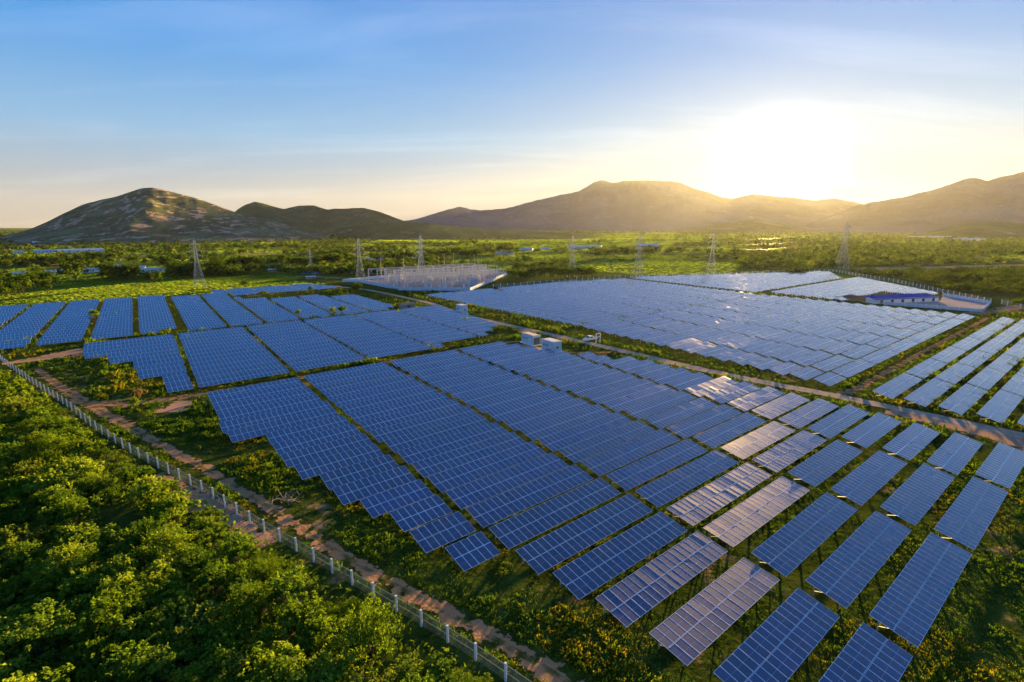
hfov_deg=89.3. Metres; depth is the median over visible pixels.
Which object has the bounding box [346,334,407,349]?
solar table
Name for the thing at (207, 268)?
tree
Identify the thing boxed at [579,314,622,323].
solar table
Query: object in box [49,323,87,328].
solar table
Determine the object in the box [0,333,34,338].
solar table
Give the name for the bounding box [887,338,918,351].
solar table
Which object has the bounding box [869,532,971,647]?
solar table
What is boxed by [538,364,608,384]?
solar table
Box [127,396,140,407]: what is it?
shrub
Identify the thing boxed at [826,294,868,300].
earth mound
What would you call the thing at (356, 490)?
solar table
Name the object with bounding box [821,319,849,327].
solar table
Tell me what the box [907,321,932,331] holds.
solar table
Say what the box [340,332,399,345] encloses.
solar table
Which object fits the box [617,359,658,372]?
solar table
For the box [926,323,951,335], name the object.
solar table
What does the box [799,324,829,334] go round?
solar table
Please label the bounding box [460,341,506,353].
solar table
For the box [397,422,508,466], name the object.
solar table
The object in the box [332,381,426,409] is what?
solar table
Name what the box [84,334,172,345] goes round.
solar table
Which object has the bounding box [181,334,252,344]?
solar table
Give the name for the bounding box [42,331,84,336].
solar table
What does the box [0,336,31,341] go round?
solar table
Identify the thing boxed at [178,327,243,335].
solar table
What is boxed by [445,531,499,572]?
solar table
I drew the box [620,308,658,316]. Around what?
solar table
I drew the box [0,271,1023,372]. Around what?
solar tables
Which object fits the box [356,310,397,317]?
solar table
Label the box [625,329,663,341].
solar table
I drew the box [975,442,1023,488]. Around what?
solar table
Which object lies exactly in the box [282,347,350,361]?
solar table
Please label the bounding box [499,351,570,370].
solar table
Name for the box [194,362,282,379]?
solar table
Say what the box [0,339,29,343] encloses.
solar table
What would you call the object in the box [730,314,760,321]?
solar table
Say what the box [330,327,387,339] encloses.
solar table
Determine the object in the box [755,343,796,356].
solar table
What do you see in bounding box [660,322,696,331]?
solar table
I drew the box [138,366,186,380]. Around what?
solar table
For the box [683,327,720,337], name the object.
solar table
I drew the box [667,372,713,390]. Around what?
solar table
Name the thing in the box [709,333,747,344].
solar table
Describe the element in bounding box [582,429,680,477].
solar table
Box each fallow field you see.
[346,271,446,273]
[838,264,1023,270]
[965,305,1023,314]
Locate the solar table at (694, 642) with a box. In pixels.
[649,558,778,666]
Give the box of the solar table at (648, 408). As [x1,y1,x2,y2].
[624,390,695,419]
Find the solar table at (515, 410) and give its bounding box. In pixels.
[487,391,575,423]
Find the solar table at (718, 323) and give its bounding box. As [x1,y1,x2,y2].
[702,319,735,327]
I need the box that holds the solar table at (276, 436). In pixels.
[265,415,349,444]
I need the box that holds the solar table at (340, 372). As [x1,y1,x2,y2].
[305,362,389,382]
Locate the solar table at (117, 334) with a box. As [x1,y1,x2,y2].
[91,331,132,338]
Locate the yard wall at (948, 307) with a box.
[884,293,991,311]
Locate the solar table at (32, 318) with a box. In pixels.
[13,317,50,320]
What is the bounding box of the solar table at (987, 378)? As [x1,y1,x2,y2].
[967,367,1005,389]
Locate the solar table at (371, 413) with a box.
[349,392,450,425]
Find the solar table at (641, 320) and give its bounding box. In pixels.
[630,316,662,323]
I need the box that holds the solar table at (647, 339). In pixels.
[639,332,675,344]
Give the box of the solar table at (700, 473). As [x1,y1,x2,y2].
[635,450,738,508]
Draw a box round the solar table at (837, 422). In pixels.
[808,404,868,439]
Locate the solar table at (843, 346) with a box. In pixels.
[822,341,858,356]
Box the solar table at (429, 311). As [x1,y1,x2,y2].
[411,308,450,315]
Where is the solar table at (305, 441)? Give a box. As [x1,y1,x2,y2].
[272,424,360,455]
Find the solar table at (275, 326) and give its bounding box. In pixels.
[250,322,305,331]
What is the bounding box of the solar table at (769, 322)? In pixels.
[756,318,785,326]
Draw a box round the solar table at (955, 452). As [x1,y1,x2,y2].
[927,432,982,475]
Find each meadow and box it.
[0,274,299,299]
[0,288,214,305]
[186,244,385,249]
[486,276,531,287]
[556,275,632,279]
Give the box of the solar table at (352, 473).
[319,454,398,491]
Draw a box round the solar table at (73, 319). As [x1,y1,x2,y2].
[54,317,90,321]
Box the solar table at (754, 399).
[728,386,784,413]
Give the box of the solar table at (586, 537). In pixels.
[516,493,652,575]
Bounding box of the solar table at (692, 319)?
[680,315,711,322]
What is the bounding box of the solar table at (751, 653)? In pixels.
[713,588,839,681]
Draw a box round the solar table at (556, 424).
[519,404,611,440]
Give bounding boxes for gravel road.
[323,285,1023,438]
[834,318,987,394]
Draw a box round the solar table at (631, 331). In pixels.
[613,326,652,336]
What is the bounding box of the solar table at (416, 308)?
[399,305,440,312]
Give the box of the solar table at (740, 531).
[703,476,809,549]
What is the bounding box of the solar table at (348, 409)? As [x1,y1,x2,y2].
[340,386,437,414]
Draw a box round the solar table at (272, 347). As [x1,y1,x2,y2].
[269,337,333,350]
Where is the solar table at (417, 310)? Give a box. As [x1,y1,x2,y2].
[404,307,444,313]
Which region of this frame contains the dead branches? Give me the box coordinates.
[266,487,300,504]
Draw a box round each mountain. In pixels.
[0,188,334,244]
[235,202,405,235]
[406,180,861,230]
[801,172,1023,233]
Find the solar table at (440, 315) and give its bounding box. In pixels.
[423,312,462,319]
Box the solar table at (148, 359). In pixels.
[133,353,180,362]
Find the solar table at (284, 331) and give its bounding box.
[255,327,313,337]
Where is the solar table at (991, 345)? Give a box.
[978,339,1007,353]
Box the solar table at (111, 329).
[93,326,132,331]
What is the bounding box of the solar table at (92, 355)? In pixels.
[84,343,175,360]
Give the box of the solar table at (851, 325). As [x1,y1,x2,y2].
[837,321,865,330]
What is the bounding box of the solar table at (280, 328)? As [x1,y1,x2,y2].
[253,324,309,335]
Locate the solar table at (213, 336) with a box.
[180,331,248,341]
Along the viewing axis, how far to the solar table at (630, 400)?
112.77 m
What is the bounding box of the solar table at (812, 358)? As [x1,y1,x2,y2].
[791,350,832,367]
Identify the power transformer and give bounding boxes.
[468,275,477,284]
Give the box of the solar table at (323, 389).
[317,371,405,396]
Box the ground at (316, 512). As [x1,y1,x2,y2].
[0,228,1023,681]
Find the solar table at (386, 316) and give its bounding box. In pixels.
[367,313,408,321]
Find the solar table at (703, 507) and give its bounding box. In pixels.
[667,462,771,527]
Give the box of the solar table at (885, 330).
[871,325,899,337]
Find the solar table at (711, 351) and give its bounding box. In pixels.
[695,344,732,356]
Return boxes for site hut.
[399,302,414,308]
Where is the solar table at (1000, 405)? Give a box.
[977,389,1022,422]
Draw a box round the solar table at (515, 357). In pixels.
[489,348,554,365]
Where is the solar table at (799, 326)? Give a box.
[783,322,815,331]
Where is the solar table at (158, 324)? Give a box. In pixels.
[139,322,174,327]
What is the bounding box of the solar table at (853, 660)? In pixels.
[819,622,912,681]
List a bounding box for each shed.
[33,249,55,252]
[57,248,103,252]
[496,251,513,254]
[567,245,587,248]
[637,243,659,245]
[864,293,940,303]
[907,236,947,237]
[950,238,984,240]
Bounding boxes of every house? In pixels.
[12,251,24,253]
[82,267,99,272]
[139,267,164,272]
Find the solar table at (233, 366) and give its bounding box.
[192,357,278,374]
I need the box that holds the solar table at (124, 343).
[83,337,174,349]
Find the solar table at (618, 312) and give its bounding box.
[611,307,647,314]
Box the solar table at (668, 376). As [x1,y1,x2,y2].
[648,367,693,384]
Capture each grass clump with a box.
[127,387,146,399]
[498,548,509,558]
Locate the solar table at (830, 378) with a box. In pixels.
[814,372,845,387]
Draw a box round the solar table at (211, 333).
[179,329,246,338]
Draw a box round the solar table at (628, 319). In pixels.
[620,314,652,321]
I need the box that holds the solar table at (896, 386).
[873,373,922,398]
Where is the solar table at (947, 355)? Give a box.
[931,346,965,362]
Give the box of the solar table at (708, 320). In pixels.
[692,317,723,324]
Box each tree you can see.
[0,258,12,268]
[0,283,12,298]
[1,260,12,268]
[2,273,29,293]
[2,279,23,296]
[9,274,33,293]
[14,269,61,283]
[18,255,28,260]
[21,268,51,287]
[23,270,41,289]
[29,256,37,263]
[37,277,51,293]
[48,255,65,265]
[53,256,99,281]
[61,252,70,258]
[73,253,89,258]
[87,253,99,259]
[87,309,99,319]
[90,252,106,257]
[94,262,117,278]
[96,270,107,277]
[102,252,118,259]
[107,263,130,273]
[124,255,141,262]
[124,264,148,280]
[143,270,162,285]
[156,254,173,268]
[163,259,177,268]
[168,261,182,268]
[174,253,188,261]
[181,264,199,276]
[182,260,205,275]
[195,254,209,260]
[202,263,213,275]
[203,258,226,274]
[217,258,229,265]
[229,255,237,264]
[233,256,246,264]
[237,256,260,265]
[245,254,265,266]
[255,257,268,264]
[267,257,278,263]
[278,254,287,265]
[287,256,305,265]
[305,256,320,261]
[321,255,330,262]
[326,253,338,262]
[329,253,344,262]
[329,306,336,312]
[337,304,346,312]
[342,250,350,259]
[348,282,362,293]
[368,252,377,260]
[406,251,415,257]
[452,247,461,256]
[469,247,483,255]
[495,244,510,250]
[503,245,514,254]
[505,268,518,275]
[510,261,522,270]
[519,270,531,277]
[526,268,535,275]
[534,265,543,274]
[536,260,549,265]
[542,265,559,277]
[544,264,561,277]
[554,258,574,267]
[557,267,572,277]
[563,266,573,278]
[571,265,584,276]
[575,267,585,276]
[587,249,603,259]
[587,268,596,275]
[605,247,618,256]
[621,245,633,254]
[641,246,654,254]
[648,244,661,253]
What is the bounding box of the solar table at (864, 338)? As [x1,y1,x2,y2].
[849,332,880,344]
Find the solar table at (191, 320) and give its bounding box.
[184,317,219,321]
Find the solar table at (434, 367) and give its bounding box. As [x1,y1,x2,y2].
[407,357,480,377]
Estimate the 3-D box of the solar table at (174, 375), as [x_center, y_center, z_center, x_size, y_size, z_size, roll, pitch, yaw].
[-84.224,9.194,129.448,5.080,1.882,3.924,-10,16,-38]
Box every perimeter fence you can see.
[0,354,530,681]
[493,269,991,300]
[1001,299,1023,308]
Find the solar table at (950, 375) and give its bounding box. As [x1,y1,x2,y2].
[936,362,974,383]
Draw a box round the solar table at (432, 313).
[416,310,456,317]
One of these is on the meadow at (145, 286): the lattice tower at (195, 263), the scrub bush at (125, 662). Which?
the lattice tower at (195, 263)
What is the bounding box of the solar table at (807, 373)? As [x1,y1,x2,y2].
[790,366,823,382]
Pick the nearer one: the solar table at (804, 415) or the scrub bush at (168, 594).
the scrub bush at (168, 594)
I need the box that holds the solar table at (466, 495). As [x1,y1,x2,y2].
[446,453,568,510]
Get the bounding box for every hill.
[342,222,598,239]
[651,219,810,232]
[910,221,1023,238]
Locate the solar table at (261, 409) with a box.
[218,394,321,421]
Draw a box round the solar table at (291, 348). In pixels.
[273,340,338,353]
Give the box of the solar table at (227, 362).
[191,353,274,369]
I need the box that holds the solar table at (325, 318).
[304,314,354,323]
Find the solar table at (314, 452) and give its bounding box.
[280,433,372,467]
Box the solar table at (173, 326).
[139,324,176,331]
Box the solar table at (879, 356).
[862,348,899,363]
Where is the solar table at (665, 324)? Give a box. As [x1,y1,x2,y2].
[649,320,683,328]
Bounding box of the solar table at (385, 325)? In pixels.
[381,318,428,327]
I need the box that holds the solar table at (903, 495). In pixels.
[880,463,954,527]
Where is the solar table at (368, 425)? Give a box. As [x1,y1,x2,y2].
[359,399,463,434]
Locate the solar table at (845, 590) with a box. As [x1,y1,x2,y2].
[805,511,910,609]
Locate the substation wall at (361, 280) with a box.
[342,272,507,290]
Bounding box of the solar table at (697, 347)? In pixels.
[681,341,716,354]
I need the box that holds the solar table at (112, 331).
[92,329,132,334]
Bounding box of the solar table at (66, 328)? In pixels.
[47,326,86,331]
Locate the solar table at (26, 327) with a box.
[0,325,41,330]
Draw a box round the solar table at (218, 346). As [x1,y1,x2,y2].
[184,340,258,351]
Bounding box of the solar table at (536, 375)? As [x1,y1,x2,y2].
[526,359,595,379]
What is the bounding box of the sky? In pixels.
[0,0,1023,227]
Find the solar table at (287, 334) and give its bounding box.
[259,329,318,340]
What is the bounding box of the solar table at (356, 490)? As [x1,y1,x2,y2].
[332,466,415,506]
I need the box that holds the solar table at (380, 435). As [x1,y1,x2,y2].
[370,406,477,444]
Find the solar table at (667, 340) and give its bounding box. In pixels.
[651,334,689,347]
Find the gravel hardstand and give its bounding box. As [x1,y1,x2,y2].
[517,343,540,349]
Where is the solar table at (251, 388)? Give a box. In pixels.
[207,377,301,398]
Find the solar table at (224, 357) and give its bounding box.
[189,350,269,364]
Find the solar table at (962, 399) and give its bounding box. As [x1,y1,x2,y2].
[939,383,986,414]
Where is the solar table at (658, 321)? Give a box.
[640,318,673,326]
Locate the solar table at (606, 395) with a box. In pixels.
[586,378,657,403]
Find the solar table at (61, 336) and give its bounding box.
[39,333,83,339]
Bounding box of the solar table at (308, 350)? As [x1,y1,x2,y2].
[277,343,344,358]
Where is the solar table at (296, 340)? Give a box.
[265,334,327,348]
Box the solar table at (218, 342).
[183,337,255,347]
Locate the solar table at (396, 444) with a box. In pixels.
[384,414,489,454]
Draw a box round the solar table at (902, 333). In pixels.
[888,328,917,338]
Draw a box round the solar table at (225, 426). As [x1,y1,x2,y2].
[219,400,331,433]
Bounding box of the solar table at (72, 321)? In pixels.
[53,319,89,323]
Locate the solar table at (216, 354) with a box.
[187,346,265,359]
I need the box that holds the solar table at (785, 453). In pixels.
[752,430,826,474]
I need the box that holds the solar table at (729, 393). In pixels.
[705,381,759,405]
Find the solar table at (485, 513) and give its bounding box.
[466,464,593,529]
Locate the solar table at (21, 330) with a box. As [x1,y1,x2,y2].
[0,328,39,333]
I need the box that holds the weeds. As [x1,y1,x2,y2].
[0,285,1023,681]
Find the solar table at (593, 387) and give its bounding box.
[569,373,640,397]
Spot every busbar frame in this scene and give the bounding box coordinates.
[388,267,488,283]
[394,265,482,278]
[403,269,506,286]
[430,272,491,284]
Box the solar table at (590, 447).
[559,420,655,463]
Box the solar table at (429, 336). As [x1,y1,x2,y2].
[414,330,465,340]
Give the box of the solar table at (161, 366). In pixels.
[137,362,183,371]
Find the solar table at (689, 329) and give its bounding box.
[671,325,707,334]
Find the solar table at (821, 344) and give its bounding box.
[803,337,839,350]
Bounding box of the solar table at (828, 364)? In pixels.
[811,355,852,371]
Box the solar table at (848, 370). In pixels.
[832,358,874,379]
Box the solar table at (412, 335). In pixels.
[407,327,456,337]
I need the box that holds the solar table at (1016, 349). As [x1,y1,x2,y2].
[1005,342,1023,357]
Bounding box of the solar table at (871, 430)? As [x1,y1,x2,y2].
[842,412,900,449]
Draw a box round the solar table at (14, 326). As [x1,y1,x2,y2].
[4,323,43,327]
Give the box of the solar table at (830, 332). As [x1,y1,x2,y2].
[815,327,845,337]
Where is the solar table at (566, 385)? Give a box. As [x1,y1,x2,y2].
[553,368,623,390]
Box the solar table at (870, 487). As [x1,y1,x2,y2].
[831,450,906,507]
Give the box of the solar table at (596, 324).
[582,319,623,328]
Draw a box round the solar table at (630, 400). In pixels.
[603,384,676,411]
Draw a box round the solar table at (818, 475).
[788,439,862,488]
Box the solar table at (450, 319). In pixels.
[434,315,475,323]
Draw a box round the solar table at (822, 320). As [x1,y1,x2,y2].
[807,316,835,324]
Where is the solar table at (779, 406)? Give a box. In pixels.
[752,392,808,419]
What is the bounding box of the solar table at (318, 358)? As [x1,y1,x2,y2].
[286,350,356,366]
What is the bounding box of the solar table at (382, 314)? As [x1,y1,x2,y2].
[361,311,402,319]
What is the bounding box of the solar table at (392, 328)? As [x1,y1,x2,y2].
[387,321,434,330]
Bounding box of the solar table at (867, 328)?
[853,323,882,332]
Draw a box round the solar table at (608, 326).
[591,321,631,331]
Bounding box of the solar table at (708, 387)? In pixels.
[685,376,738,396]
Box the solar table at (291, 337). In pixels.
[262,332,323,345]
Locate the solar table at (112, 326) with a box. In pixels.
[94,324,132,328]
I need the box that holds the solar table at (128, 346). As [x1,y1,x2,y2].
[83,340,176,355]
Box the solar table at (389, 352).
[365,344,431,358]
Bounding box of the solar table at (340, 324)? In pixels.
[315,320,368,329]
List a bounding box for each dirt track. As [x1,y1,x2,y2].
[34,368,585,681]
[69,338,557,406]
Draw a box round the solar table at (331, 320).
[308,316,358,326]
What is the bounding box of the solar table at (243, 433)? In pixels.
[227,408,338,442]
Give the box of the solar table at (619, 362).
[604,356,638,367]
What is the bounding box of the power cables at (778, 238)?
[716,229,849,249]
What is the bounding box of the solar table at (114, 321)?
[96,319,132,324]
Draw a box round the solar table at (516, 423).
[502,398,592,430]
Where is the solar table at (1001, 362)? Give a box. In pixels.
[988,353,1020,372]
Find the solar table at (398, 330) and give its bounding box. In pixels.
[394,323,441,332]
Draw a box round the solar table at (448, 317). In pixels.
[428,313,469,321]
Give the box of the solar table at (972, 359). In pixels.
[958,350,992,367]
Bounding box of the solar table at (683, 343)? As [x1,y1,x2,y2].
[665,338,702,349]
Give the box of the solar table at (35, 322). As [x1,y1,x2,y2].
[7,321,46,325]
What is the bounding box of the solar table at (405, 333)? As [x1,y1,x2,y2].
[400,325,449,335]
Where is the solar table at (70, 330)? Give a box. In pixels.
[44,328,85,333]
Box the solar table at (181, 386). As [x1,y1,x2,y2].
[165,381,193,393]
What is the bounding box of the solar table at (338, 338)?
[335,329,392,341]
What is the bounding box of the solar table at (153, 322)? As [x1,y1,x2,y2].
[139,320,173,324]
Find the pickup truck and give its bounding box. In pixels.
[583,335,597,341]
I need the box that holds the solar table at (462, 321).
[442,317,481,325]
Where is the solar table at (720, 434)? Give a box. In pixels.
[693,412,766,449]
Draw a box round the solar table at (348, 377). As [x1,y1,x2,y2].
[310,366,397,390]
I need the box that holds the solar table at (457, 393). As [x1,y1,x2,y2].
[448,374,528,398]
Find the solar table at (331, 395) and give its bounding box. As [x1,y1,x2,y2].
[324,375,416,402]
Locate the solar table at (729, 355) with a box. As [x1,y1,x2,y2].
[712,349,748,362]
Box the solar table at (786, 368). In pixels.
[769,361,802,374]
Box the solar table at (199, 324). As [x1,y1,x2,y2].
[186,321,222,327]
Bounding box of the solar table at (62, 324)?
[51,321,88,325]
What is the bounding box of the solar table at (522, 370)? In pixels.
[512,355,582,374]
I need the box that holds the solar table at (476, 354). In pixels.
[469,343,522,357]
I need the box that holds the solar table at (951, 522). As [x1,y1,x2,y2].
[934,476,1007,549]
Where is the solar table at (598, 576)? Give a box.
[553,512,686,600]
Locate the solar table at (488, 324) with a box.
[458,322,498,330]
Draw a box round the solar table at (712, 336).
[696,330,734,341]
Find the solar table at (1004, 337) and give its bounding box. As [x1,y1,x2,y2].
[993,330,1019,343]
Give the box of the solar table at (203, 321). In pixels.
[185,319,221,323]
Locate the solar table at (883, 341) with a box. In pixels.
[866,335,899,347]
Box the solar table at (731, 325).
[715,321,748,330]
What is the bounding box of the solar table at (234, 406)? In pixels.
[214,388,314,414]
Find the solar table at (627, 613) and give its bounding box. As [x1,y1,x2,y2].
[595,531,727,628]
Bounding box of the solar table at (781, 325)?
[768,320,798,328]
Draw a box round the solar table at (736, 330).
[728,323,761,333]
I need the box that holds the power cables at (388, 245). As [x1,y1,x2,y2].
[356,243,423,256]
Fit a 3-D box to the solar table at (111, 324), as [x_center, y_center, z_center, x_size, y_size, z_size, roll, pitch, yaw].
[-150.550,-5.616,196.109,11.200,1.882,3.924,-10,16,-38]
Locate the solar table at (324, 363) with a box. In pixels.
[291,354,365,370]
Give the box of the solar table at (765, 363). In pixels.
[750,357,782,371]
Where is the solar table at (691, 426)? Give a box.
[667,404,740,439]
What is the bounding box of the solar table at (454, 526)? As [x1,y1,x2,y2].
[409,511,475,554]
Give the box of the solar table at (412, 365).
[398,353,469,373]
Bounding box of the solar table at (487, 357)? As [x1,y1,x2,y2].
[478,346,537,361]
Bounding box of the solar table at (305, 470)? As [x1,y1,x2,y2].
[294,444,383,481]
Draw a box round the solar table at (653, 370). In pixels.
[634,363,673,377]
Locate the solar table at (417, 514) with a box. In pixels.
[389,495,451,531]
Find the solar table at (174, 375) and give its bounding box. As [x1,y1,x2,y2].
[161,371,186,378]
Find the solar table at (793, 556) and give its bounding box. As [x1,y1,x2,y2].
[751,492,857,577]
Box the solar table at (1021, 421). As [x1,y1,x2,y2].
[1017,414,1023,429]
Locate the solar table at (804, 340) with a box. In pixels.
[787,334,823,346]
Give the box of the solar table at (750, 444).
[721,421,794,461]
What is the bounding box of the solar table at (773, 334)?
[755,329,790,339]
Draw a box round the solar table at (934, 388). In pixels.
[904,378,953,408]
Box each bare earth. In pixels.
[2,349,83,364]
[149,472,274,548]
[154,401,191,412]
[567,351,620,353]
[884,410,1023,451]
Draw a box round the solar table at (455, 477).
[428,441,546,493]
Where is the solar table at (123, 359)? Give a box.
[109,350,178,363]
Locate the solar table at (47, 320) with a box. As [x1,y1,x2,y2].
[10,318,48,323]
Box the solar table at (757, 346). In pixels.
[740,339,779,352]
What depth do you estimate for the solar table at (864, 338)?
172.32 m
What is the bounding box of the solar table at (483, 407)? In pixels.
[472,385,557,415]
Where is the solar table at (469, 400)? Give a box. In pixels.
[460,379,542,405]
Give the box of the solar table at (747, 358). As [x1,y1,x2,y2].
[730,352,764,365]
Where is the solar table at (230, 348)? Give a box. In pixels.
[186,343,261,355]
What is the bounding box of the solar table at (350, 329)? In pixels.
[325,325,380,336]
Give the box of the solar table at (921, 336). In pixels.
[908,330,936,341]
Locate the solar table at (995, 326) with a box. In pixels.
[984,321,1007,331]
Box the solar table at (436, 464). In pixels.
[411,432,526,479]
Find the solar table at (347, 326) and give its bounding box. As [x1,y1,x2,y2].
[320,322,375,333]
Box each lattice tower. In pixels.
[189,237,206,286]
[355,239,366,280]
[415,236,426,282]
[566,236,577,277]
[631,235,643,276]
[705,233,715,273]
[835,221,851,267]
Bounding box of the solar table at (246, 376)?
[196,366,289,387]
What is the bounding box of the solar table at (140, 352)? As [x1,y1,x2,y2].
[107,346,178,359]
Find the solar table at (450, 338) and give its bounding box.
[421,333,475,343]
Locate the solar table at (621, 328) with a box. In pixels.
[602,323,643,333]
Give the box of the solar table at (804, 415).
[779,398,837,429]
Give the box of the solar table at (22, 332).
[0,330,37,335]
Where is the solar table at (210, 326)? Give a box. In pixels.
[188,323,226,330]
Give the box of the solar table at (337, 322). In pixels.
[312,318,364,327]
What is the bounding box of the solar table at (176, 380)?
[163,376,189,384]
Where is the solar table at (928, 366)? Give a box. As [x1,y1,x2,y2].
[906,358,946,377]
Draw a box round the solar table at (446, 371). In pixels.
[416,361,491,380]
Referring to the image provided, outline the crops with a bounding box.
[0,232,1023,305]
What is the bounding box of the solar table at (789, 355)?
[773,346,814,361]
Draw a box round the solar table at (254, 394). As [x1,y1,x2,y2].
[210,383,307,406]
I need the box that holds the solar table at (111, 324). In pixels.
[95,321,132,326]
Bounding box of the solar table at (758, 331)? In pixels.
[741,326,776,336]
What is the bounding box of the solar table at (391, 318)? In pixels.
[371,315,414,322]
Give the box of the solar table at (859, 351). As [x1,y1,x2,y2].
[841,344,877,360]
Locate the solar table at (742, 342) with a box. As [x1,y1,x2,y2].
[725,336,763,348]
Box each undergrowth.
[0,369,52,408]
[0,383,493,681]
[848,260,1023,292]
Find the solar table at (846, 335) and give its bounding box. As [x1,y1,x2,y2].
[831,330,862,342]
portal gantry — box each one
[368,268,385,280]
[377,269,394,282]
[386,270,404,284]
[396,272,414,286]
[404,269,421,281]
[407,273,425,286]
[426,272,443,286]
[432,270,448,283]
[444,271,460,284]
[449,269,464,282]
[461,270,476,278]
[465,268,479,280]
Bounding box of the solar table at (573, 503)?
[489,478,620,550]
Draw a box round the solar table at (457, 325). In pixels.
[450,320,488,327]
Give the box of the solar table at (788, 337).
[771,331,806,343]
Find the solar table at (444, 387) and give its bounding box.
[436,370,514,394]
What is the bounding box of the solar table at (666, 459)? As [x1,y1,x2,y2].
[606,439,707,492]
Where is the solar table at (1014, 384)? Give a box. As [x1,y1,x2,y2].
[1001,372,1023,395]
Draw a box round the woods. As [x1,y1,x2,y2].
[0,229,1023,282]
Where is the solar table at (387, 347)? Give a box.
[358,340,421,354]
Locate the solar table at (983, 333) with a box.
[969,328,995,339]
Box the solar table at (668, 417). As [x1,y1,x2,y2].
[644,397,717,429]
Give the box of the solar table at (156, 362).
[134,357,183,369]
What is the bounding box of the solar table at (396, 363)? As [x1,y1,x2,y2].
[390,350,460,366]
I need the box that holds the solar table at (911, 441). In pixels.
[882,422,939,461]
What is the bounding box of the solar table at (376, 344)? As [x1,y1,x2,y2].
[352,337,414,352]
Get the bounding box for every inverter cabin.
[455,304,468,313]
[520,332,540,345]
[540,338,561,352]
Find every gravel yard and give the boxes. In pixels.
[367,274,501,287]
[911,296,987,308]
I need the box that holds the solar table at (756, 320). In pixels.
[742,316,773,323]
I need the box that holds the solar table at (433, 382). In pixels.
[426,365,503,388]
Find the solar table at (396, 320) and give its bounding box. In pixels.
[377,317,420,326]
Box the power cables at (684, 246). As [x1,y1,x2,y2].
[637,239,715,251]
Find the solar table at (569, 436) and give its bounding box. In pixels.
[538,412,633,452]
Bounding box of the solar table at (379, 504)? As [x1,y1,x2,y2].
[360,479,432,519]
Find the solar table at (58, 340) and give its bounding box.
[37,336,81,346]
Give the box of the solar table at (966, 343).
[952,336,981,350]
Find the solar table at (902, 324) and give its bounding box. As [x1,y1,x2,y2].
[890,319,915,328]
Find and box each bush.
[0,395,42,414]
[0,413,15,423]
[0,417,22,425]
[0,424,19,439]
[0,432,36,446]
[0,441,35,457]
[0,448,44,476]
[0,474,31,495]
[0,475,15,492]
[0,482,16,505]
[0,491,27,504]
[0,496,29,515]
[0,505,55,531]
[0,520,28,532]
[0,522,47,560]
[0,539,56,571]
[0,554,52,596]
[0,566,7,585]
[0,597,65,659]
[0,597,84,668]
[0,606,17,625]
[0,642,19,675]
[0,655,61,681]
[1,663,74,681]
[3,458,52,479]
[5,423,25,433]
[7,414,52,434]
[8,465,84,496]
[9,405,51,419]
[14,487,68,509]
[16,423,42,434]
[17,431,46,447]
[17,565,80,606]
[18,590,67,616]
[21,409,56,421]
[23,428,76,460]
[23,520,51,531]
[26,450,69,465]
[27,538,110,579]
[28,415,79,432]
[30,425,92,449]
[32,479,86,511]
[33,663,76,681]
[34,518,81,546]
[36,453,93,474]
[36,494,104,526]
[38,488,83,519]
[41,554,124,607]
[42,404,60,410]
[44,519,119,554]
[49,407,67,414]
[49,594,99,623]
[51,655,83,678]
[57,456,103,481]
[57,584,163,661]
[59,415,77,424]
[60,630,129,681]
[63,437,108,455]
[72,470,109,496]
[73,469,120,493]
[73,529,126,561]
[85,570,161,610]
[86,458,113,471]
[87,550,151,598]
[88,640,157,681]
[89,447,115,458]
[91,476,128,496]
[92,484,123,506]
[95,450,131,464]
[106,540,137,566]
[107,461,134,475]
[107,463,141,488]
[108,468,138,483]
[109,457,135,467]
[109,526,145,552]
[109,612,165,652]
[120,478,159,496]
[121,474,173,500]
[124,591,163,617]
[127,512,176,554]
[127,523,203,567]
[128,465,155,477]
[131,492,181,516]
[132,514,164,531]
[132,552,182,595]
[135,489,200,520]
[137,621,182,652]
[138,642,197,681]
[140,571,198,605]
[149,590,197,634]
[151,581,201,608]
[154,633,197,671]
[155,597,238,647]
[156,479,185,495]
[158,515,186,531]
[166,527,190,549]
[167,489,188,497]
[168,543,206,575]
[172,651,234,681]
[178,669,203,681]
[181,505,226,521]
[184,605,264,657]
[185,515,228,533]
[185,556,234,597]
[186,521,241,552]
[186,549,227,574]
[194,591,233,611]
[194,635,250,681]
[205,579,283,632]
[207,530,259,563]
[210,664,238,681]
[213,533,255,555]
[214,521,230,533]
[220,570,268,601]
[221,560,259,587]
[222,638,319,681]
[222,647,269,681]
[239,280,251,285]
[239,624,287,665]
[240,549,287,571]
[246,555,289,589]
[257,290,267,294]
[257,565,319,610]
[261,595,335,643]
[270,557,307,577]
[271,606,345,664]
[275,635,311,669]
[283,637,377,681]
[301,576,318,591]
[306,595,347,617]
[331,590,404,663]
[331,597,360,618]
[331,608,359,638]
[342,654,413,681]
[383,647,425,681]
[400,666,458,681]
[424,650,456,681]
[434,668,462,681]
[451,666,492,681]
[807,260,814,265]
[828,257,837,263]
[856,263,868,266]
[860,270,874,275]
[870,272,881,276]
[887,268,904,272]
[887,271,901,277]
[894,258,909,264]
[905,275,931,283]
[909,265,924,271]
[913,278,934,285]
[922,274,940,280]
[932,267,951,272]
[938,273,960,280]
[948,267,969,272]
[949,282,980,292]
[960,273,976,281]
[962,289,987,294]
[972,280,997,286]
[982,273,999,277]
[983,285,1011,294]
[991,269,1013,273]
[992,266,1014,271]
[1000,284,1017,288]
[1004,289,1023,295]
[1010,298,1023,306]
[1011,286,1023,291]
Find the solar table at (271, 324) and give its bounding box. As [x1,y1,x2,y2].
[247,320,301,329]

